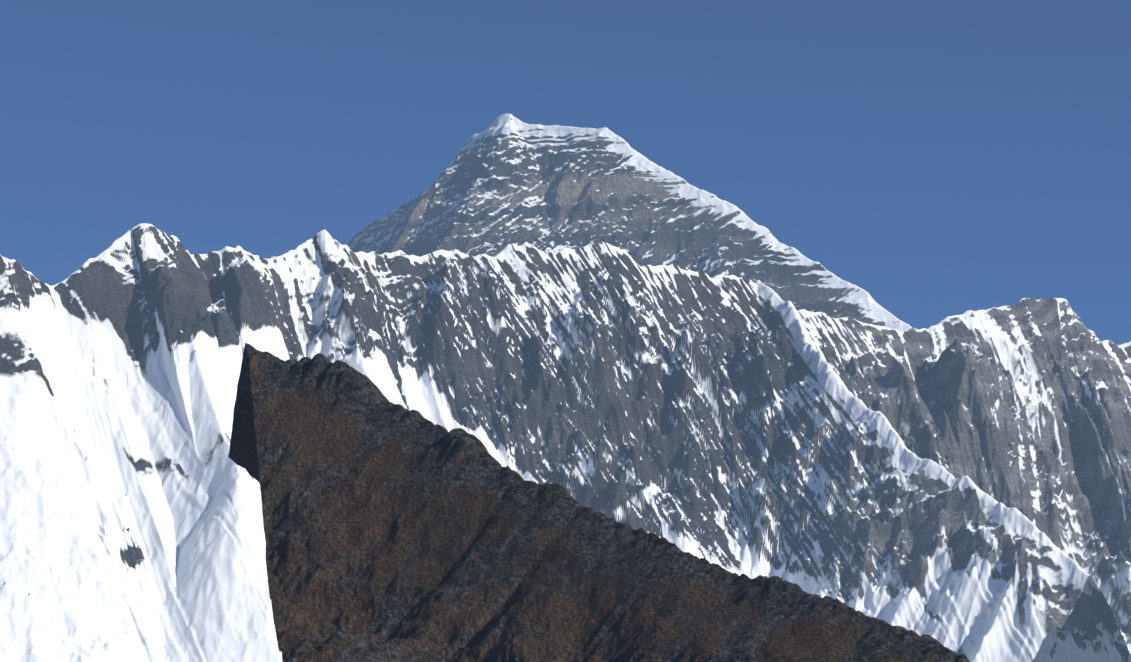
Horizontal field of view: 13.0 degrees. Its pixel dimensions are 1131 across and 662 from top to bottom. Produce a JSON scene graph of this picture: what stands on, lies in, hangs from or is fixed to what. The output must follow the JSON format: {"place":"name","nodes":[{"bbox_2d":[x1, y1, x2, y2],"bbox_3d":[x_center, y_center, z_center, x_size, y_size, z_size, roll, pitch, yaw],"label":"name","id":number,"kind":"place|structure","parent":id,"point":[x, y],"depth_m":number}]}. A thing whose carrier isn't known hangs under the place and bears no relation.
{"place":"outdoors","nodes":[
{"label":"outdoors","id":0,"kind":"place"},
{"bbox_2d":[0,223,1130,661],"bbox_3d":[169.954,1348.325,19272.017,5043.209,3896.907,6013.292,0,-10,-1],"label":"snowy mountain ridge","id":1,"kind":"structure","parent":0,"point":[960,483],"depth_m":19734.84},
{"bbox_2d":[0,0,1130,344],"label":"sky","id":2,"kind":"structure","parent":0,"point":[940,159]},
{"bbox_2d":[228,343,969,661],"bbox_3d":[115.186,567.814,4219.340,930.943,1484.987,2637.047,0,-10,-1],"label":"foreground ridge","id":3,"kind":"structure","parent":0,"point":[393,532],"depth_m":4937.96},
{"bbox_2d":[347,114,911,331],"bbox_3d":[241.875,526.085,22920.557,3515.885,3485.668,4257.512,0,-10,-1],"label":"mountain peak","id":4,"kind":"structure","parent":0,"point":[497,186],"depth_m":23395.71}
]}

